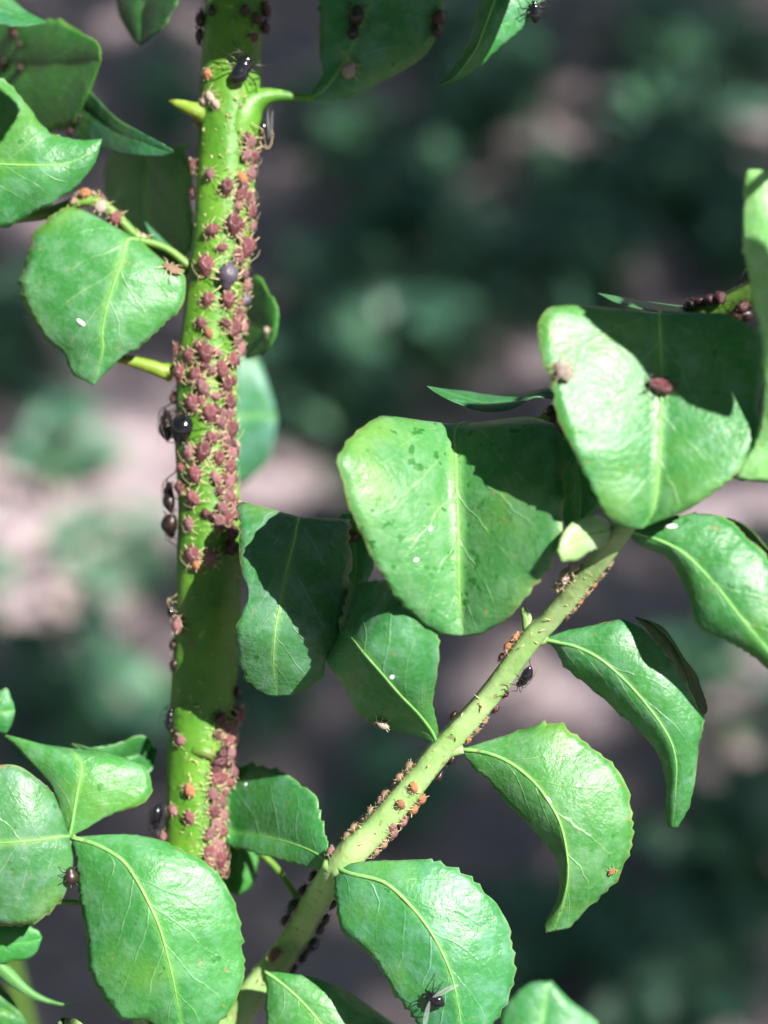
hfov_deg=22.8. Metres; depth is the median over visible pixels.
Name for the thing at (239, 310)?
aphid
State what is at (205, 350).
aphid
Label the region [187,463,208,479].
aphid
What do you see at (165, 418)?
winged aphid
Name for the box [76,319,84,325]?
white fleck
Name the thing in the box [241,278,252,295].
aphid
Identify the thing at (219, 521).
aphid
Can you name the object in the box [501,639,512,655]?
aphid
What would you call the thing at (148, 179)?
leafy shoot
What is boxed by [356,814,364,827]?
aphid
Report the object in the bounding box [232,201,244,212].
aphid
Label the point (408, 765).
aphid
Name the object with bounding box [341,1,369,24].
aphid
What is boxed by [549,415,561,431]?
aphid
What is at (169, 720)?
winged aphid
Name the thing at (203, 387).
aphid
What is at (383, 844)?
aphid
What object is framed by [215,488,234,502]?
aphid
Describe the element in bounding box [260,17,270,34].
aphid
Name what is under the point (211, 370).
aphid
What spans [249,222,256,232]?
aphid
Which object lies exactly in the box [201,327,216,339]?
aphid
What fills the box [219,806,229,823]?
aphid
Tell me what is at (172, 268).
aphid
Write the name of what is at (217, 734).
aphid
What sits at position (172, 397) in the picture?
aphid
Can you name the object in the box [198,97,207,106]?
shed skin
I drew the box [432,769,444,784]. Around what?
aphid
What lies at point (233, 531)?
aphid
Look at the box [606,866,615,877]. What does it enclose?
aphid
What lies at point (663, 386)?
aphid
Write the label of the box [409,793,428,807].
aphid
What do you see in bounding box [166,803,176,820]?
aphid
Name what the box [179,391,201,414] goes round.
aphid
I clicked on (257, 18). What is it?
aphid
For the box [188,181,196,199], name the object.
aphid
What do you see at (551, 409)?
aphid
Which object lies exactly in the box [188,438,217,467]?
aphid
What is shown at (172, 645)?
aphid
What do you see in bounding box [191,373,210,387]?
aphid
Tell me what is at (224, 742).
aphid
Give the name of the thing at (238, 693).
aphid
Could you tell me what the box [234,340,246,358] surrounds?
aphid
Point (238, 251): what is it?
aphid
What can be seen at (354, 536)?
aphid
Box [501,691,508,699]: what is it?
aphid
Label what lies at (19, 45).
aphid
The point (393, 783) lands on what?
aphid
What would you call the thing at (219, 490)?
aphid
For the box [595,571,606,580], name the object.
aphid
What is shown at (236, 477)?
aphid
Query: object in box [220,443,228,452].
aphid
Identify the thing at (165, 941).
leafy shoot
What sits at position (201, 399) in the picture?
aphid
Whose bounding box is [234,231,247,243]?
aphid
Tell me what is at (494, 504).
plant
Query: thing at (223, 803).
aphid
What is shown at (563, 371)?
aphid
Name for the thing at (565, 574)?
shed skin
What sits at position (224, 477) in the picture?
aphid
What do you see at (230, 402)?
aphid
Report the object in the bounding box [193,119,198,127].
aphid
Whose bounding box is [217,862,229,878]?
aphid
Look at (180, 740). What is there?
aphid
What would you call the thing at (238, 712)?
aphid
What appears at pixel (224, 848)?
aphid
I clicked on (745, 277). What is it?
aphid
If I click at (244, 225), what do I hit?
aphid
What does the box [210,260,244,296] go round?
grey aphid
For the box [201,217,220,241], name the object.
aphid
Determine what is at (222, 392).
aphid
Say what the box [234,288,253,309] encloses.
aphid
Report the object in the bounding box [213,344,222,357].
aphid
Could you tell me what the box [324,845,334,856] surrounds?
aphid
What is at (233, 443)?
aphid
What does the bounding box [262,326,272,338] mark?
shed skin
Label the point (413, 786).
aphid
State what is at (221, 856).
aphid
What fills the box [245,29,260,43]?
aphid
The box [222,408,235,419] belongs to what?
aphid
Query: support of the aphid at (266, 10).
attached to the plant
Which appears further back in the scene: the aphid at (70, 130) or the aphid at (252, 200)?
the aphid at (70, 130)
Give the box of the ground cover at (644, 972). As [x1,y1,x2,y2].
[0,0,767,1023]
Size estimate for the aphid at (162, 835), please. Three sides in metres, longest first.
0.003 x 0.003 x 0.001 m
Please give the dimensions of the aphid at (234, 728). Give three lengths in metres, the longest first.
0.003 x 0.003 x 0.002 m
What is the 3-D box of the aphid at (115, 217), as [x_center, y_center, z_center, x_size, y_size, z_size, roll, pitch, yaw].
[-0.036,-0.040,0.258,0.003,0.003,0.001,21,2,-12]
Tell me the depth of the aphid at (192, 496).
0.26 m
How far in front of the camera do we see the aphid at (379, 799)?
0.24 m
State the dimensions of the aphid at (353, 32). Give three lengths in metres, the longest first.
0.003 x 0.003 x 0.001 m
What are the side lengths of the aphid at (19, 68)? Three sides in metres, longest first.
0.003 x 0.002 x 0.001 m
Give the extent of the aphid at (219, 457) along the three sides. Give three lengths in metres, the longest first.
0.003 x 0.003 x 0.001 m
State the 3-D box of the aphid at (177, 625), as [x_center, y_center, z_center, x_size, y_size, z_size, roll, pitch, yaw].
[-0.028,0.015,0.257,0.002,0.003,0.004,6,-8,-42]
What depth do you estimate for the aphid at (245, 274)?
0.26 m
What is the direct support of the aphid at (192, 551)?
attached to the plant
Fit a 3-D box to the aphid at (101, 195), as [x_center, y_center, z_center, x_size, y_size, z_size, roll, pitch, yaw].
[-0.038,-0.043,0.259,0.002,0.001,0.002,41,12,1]
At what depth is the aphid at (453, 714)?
0.24 m
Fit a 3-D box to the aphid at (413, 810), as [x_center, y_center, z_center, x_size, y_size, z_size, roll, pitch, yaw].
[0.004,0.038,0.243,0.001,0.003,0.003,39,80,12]
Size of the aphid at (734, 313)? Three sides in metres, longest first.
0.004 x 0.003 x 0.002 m
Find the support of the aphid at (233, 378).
attached to the plant
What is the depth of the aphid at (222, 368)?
0.26 m
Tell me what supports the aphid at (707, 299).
attached to the plant
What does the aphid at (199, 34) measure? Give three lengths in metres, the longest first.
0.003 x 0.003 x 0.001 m
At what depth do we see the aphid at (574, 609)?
0.23 m
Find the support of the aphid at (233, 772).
attached to the plant
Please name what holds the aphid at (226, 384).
attached to the plant
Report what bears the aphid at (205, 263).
attached to the plant
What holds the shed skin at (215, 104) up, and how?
on the plant
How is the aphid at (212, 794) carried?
attached to the plant
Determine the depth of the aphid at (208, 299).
0.26 m
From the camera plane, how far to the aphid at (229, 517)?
0.26 m
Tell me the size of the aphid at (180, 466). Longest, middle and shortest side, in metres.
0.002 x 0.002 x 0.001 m
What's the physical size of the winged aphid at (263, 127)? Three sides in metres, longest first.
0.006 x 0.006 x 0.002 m
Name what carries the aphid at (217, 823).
attached to the plant
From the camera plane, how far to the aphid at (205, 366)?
0.26 m
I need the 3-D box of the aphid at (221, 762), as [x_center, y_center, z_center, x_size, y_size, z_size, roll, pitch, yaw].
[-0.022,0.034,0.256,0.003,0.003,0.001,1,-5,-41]
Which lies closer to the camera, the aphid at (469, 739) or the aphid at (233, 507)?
the aphid at (469, 739)
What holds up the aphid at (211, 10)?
attached to the plant
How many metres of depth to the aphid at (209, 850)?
0.26 m
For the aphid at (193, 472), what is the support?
attached to the plant
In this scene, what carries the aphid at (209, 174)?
attached to the plant
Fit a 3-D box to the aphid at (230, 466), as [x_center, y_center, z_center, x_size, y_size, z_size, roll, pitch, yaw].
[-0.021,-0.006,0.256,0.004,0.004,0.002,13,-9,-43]
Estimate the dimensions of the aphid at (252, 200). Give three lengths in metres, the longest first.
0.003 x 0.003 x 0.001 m
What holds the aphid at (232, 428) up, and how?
attached to the plant
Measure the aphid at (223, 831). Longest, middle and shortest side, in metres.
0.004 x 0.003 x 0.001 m
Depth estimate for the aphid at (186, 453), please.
0.26 m
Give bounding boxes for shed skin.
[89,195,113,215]
[135,229,152,248]
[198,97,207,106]
[203,84,218,102]
[211,98,222,110]
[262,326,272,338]
[338,57,362,81]
[372,717,389,731]
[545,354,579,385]
[551,580,570,593]
[556,565,577,592]
[569,559,583,579]
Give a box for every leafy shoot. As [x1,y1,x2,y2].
[0,0,192,1023]
[0,688,244,1023]
[58,473,767,1023]
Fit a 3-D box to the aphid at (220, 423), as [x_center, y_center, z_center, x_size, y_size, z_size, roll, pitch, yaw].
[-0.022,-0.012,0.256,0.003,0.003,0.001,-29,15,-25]
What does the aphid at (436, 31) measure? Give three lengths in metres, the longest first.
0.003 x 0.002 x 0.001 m
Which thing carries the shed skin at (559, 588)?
on the leafy shoot at (410, 927)
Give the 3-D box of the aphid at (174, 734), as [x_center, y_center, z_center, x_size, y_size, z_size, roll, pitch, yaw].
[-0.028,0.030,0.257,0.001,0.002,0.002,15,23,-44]
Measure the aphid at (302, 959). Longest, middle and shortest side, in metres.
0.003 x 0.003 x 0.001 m
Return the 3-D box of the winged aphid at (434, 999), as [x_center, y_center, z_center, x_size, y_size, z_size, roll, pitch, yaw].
[0.006,0.061,0.237,0.003,0.008,0.002,36,14,4]
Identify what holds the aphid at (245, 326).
attached to the plant
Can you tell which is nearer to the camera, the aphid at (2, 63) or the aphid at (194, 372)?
the aphid at (194, 372)
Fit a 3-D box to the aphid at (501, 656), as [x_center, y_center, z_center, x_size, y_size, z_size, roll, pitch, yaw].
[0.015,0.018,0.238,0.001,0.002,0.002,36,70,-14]
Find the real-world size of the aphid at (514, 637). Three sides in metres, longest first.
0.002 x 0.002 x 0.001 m
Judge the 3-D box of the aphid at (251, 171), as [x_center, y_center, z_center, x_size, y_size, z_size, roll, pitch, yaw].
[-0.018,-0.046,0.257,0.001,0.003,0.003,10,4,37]
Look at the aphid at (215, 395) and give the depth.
0.26 m
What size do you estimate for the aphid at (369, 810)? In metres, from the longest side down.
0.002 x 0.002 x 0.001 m
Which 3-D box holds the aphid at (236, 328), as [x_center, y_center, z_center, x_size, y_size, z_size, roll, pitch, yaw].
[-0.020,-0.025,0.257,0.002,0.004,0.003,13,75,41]
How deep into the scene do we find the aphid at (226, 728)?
0.26 m
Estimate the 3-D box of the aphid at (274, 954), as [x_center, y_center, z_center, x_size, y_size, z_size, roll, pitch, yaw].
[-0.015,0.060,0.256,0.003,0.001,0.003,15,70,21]
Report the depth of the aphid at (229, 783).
0.26 m
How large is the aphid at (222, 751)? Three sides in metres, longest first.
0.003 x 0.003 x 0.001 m
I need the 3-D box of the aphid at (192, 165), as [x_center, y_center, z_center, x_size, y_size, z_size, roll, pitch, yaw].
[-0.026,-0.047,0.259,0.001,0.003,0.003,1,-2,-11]
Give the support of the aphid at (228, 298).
attached to the plant
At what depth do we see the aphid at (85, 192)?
0.26 m
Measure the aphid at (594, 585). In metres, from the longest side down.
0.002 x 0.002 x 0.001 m
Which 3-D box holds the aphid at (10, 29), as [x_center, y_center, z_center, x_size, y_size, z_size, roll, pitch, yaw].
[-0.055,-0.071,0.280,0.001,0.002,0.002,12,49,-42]
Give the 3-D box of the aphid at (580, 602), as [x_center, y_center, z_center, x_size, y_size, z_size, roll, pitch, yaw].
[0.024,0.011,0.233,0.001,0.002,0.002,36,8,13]
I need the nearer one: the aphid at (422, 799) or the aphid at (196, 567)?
the aphid at (422, 799)
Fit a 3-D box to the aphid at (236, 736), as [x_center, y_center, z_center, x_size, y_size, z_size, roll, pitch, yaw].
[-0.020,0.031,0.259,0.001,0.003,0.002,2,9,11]
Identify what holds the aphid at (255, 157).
attached to the plant
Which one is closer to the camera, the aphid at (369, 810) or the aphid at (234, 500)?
the aphid at (369, 810)
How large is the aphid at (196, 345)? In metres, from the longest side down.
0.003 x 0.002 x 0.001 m
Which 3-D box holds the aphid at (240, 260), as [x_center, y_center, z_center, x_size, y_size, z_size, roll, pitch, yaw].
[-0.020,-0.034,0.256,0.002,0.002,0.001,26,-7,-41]
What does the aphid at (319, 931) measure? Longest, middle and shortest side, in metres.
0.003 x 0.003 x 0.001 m
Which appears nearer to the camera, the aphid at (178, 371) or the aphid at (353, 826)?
the aphid at (353, 826)
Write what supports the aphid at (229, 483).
attached to the plant
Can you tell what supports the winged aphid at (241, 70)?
attached to the plant
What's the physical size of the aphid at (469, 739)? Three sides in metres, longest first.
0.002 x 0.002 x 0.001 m
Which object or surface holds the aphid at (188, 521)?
attached to the plant
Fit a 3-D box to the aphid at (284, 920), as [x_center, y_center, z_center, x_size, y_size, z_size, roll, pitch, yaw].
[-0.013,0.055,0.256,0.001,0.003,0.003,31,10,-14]
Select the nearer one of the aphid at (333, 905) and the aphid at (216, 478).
the aphid at (333, 905)
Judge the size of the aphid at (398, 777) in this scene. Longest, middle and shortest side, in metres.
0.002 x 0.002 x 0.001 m
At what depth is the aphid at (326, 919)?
0.25 m
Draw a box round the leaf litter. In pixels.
[0,0,767,1023]
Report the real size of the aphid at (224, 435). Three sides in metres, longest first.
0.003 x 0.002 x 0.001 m
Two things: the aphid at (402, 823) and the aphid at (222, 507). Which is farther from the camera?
the aphid at (222, 507)
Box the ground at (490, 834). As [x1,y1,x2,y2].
[0,0,767,1023]
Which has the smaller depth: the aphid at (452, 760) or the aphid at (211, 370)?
the aphid at (452, 760)
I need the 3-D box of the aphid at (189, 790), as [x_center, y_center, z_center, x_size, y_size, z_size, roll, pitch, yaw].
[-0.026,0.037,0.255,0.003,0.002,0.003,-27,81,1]
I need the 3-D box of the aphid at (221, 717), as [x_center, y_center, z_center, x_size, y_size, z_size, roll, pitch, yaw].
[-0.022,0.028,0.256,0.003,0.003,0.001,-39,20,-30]
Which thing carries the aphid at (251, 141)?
attached to the plant
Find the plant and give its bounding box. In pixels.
[18,0,767,1023]
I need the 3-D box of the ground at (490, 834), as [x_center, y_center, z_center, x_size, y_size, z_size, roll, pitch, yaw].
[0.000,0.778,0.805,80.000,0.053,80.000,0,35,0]
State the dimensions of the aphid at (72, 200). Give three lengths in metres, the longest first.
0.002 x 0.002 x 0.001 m
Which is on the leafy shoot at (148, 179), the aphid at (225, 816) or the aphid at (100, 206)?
the aphid at (100, 206)
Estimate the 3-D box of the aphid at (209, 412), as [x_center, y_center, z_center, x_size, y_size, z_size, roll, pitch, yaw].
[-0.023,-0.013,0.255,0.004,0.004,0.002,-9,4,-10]
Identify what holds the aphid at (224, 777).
attached to the plant
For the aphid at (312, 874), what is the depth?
0.25 m
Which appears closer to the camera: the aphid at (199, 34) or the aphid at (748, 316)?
the aphid at (748, 316)
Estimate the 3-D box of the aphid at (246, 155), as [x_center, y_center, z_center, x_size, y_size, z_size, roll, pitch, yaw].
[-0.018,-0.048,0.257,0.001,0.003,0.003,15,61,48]
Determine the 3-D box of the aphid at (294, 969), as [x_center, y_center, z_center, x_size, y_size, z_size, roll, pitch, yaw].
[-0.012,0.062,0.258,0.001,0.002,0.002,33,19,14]
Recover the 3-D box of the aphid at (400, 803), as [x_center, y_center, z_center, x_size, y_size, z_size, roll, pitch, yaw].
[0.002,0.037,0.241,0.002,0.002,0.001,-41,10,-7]
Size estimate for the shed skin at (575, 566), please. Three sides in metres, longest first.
0.003 x 0.003 x 0.001 m
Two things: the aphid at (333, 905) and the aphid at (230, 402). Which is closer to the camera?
the aphid at (333, 905)
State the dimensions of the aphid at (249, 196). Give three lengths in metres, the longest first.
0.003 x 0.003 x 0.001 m
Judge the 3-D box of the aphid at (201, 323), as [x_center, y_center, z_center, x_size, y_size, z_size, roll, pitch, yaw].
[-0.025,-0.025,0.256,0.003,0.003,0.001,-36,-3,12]
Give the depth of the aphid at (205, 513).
0.26 m
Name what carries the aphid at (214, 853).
on the plant
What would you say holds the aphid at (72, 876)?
attached to the leafy shoot at (165, 941)
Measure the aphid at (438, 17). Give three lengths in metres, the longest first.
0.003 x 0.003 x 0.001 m
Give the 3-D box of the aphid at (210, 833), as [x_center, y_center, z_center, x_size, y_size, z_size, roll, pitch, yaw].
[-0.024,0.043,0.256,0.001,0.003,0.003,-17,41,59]
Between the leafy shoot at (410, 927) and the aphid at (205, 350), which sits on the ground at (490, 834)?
the leafy shoot at (410, 927)
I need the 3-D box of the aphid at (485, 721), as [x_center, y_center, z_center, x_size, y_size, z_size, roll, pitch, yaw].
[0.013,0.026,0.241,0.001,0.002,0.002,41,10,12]
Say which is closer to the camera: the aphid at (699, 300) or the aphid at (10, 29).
the aphid at (699, 300)
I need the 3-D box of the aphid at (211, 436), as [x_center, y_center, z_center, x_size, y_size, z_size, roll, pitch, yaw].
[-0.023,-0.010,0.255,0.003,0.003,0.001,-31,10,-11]
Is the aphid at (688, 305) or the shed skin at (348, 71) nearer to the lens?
the aphid at (688, 305)
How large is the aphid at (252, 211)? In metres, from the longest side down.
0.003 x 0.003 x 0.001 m
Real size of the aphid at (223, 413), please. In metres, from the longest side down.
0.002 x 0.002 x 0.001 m
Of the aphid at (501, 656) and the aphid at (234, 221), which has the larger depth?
the aphid at (234, 221)
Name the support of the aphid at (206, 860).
attached to the plant
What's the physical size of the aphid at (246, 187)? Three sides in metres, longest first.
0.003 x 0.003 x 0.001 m
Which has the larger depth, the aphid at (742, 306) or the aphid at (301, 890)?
the aphid at (301, 890)
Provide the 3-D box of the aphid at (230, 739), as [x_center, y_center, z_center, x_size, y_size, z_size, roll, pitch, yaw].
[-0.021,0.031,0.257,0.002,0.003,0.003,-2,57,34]
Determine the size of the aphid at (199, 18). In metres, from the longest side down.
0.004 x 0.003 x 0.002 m
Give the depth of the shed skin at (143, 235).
0.26 m
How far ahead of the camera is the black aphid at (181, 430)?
0.26 m
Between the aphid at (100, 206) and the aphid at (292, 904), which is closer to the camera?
the aphid at (292, 904)
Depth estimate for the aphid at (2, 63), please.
0.28 m
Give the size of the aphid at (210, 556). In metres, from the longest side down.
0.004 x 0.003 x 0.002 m
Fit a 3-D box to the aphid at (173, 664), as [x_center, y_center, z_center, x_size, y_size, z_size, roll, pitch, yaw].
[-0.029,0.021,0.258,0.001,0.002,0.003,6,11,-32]
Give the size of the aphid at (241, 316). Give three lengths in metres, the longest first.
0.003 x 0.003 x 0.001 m
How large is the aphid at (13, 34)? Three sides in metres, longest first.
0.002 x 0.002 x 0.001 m
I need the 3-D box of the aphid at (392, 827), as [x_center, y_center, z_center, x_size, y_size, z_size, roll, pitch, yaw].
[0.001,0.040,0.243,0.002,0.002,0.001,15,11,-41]
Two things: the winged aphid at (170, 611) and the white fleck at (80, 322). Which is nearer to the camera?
the white fleck at (80, 322)
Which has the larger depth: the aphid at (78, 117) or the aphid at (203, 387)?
the aphid at (78, 117)
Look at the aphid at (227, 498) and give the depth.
0.26 m
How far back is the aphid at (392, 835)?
0.24 m
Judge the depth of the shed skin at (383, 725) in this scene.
0.24 m
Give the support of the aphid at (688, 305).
attached to the plant
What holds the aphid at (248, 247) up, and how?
attached to the plant
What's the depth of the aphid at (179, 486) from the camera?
0.26 m
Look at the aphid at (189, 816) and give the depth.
0.26 m
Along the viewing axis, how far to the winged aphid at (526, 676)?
0.24 m
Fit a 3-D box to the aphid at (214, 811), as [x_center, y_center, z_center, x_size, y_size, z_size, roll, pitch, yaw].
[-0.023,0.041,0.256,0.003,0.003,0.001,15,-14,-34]
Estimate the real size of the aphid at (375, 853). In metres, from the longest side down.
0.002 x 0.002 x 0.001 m
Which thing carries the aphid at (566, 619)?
on the leafy shoot at (410, 927)
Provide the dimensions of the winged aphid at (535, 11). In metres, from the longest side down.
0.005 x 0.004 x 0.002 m
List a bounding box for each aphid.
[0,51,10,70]
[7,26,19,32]
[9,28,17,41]
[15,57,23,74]
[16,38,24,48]
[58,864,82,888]
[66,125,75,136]
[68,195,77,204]
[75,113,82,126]
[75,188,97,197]
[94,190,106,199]
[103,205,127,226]
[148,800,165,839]
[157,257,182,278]
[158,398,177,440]
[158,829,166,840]
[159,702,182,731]
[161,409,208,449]
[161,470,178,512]
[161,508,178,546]
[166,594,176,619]
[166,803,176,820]
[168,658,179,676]
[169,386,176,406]
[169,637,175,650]
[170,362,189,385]
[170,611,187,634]
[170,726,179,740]
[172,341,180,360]
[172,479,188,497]
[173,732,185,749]
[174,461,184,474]
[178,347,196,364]
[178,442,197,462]
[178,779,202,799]
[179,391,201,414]
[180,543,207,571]
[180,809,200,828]
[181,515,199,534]
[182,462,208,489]
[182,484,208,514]
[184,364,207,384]
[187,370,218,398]
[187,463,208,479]
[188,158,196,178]
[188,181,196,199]
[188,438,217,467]
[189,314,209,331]
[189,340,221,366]
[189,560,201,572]
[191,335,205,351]
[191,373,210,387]
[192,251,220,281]
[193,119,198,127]
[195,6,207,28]
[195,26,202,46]
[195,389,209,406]
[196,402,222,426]
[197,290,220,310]
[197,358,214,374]
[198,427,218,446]
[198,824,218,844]
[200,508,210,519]
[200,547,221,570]
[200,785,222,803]
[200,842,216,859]
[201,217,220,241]
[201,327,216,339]
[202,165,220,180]
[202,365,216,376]
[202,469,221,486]
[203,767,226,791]
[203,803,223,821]
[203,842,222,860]
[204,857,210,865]
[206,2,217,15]
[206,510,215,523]
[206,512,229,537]
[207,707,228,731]
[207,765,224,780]
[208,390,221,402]
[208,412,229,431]
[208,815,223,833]
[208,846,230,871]
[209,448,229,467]
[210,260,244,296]
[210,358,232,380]
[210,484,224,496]
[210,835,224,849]
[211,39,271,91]
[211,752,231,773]
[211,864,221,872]
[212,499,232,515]
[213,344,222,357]
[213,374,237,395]
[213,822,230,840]
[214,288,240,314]
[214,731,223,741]
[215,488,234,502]
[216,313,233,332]
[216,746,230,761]
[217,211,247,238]
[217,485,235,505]
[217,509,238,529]
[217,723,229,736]
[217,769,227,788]
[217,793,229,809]
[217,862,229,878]
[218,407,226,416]
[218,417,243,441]
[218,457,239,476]
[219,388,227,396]
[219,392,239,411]
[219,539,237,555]
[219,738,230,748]
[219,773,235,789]
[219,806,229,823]
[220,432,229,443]
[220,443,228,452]
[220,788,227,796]
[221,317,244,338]
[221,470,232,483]
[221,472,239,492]
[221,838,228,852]
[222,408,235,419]
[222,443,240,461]
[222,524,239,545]
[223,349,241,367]
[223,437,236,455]
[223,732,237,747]
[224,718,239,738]
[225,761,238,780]
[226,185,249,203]
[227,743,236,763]
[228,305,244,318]
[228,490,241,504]
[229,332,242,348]
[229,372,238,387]
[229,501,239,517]
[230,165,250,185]
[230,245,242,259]
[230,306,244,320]
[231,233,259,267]
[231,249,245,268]
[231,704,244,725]
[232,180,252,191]
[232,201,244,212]
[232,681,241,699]
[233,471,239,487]
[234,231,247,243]
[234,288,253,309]
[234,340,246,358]
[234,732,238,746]
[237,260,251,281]
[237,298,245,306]
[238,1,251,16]
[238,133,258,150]
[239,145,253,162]
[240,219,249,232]
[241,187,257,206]
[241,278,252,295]
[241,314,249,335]
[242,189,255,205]
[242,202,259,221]
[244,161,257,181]
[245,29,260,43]
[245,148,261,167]
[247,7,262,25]
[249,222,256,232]
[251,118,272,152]
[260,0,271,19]
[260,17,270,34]
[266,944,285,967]
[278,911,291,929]
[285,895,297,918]
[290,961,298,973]
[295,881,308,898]
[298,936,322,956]
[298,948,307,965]
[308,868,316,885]
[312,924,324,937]
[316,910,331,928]
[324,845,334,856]
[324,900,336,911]
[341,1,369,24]
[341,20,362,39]
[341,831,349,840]
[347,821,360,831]
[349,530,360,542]
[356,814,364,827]
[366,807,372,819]
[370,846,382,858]
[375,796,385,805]
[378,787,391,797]
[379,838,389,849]
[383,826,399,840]
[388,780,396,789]
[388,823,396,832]
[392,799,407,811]
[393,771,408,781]
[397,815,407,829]
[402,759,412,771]
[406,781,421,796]
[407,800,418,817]
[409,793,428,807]
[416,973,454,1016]
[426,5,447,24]
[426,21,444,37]
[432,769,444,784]
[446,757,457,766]
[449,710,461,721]
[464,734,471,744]
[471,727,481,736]
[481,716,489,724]
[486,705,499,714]
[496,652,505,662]
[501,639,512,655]
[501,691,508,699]
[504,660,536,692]
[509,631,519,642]
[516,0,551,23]
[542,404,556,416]
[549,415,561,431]
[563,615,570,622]
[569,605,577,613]
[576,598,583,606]
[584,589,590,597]
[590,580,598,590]
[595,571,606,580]
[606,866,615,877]
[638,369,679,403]
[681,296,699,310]
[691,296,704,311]
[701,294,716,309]
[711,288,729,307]
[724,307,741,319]
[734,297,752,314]
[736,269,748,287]
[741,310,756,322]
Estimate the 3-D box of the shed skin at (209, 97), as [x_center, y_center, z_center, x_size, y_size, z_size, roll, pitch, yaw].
[-0.024,-0.056,0.256,0.001,0.003,0.002,-14,75,-56]
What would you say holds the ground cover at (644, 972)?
on the ground at (490, 834)
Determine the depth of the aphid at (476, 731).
0.24 m
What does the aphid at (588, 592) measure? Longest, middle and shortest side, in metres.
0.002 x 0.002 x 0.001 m
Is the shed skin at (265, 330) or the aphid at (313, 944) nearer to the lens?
the aphid at (313, 944)
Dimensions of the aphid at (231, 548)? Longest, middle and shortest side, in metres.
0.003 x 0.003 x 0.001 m
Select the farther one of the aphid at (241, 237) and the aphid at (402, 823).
the aphid at (241, 237)
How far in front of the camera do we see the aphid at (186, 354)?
0.26 m
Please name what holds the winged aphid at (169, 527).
attached to the plant
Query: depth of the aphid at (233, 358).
0.26 m
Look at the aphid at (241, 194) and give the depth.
0.26 m
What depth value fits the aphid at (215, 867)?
0.26 m
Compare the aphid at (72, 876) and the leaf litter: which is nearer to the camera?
the aphid at (72, 876)
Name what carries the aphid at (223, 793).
attached to the plant
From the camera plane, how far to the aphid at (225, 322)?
0.26 m
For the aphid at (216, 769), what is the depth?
0.26 m
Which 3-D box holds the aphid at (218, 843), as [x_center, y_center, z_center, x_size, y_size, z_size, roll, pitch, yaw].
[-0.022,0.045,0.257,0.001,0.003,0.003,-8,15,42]
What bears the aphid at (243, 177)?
attached to the plant
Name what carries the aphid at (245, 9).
attached to the plant
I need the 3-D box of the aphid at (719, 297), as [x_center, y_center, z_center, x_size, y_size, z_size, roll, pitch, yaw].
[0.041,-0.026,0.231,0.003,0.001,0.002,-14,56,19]
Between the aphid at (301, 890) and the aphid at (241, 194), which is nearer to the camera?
the aphid at (301, 890)
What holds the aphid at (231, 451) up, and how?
attached to the plant
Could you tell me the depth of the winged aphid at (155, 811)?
0.26 m
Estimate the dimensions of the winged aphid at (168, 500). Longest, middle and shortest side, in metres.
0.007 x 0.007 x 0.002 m
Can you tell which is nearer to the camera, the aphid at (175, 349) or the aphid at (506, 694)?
the aphid at (506, 694)
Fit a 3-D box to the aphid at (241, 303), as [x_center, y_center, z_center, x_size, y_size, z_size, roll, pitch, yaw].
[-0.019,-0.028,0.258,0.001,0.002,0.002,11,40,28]
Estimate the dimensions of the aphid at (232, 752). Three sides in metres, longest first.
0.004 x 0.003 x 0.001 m
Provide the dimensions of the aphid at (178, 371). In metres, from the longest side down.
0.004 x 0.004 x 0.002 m
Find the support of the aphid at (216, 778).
attached to the plant
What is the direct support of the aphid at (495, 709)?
attached to the leafy shoot at (410, 927)
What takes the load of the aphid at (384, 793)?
attached to the leafy shoot at (410, 927)
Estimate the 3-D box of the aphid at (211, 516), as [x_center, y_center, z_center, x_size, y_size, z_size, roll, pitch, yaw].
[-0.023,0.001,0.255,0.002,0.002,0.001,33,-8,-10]
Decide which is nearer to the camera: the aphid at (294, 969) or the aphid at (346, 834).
the aphid at (346, 834)
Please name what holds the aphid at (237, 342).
attached to the plant

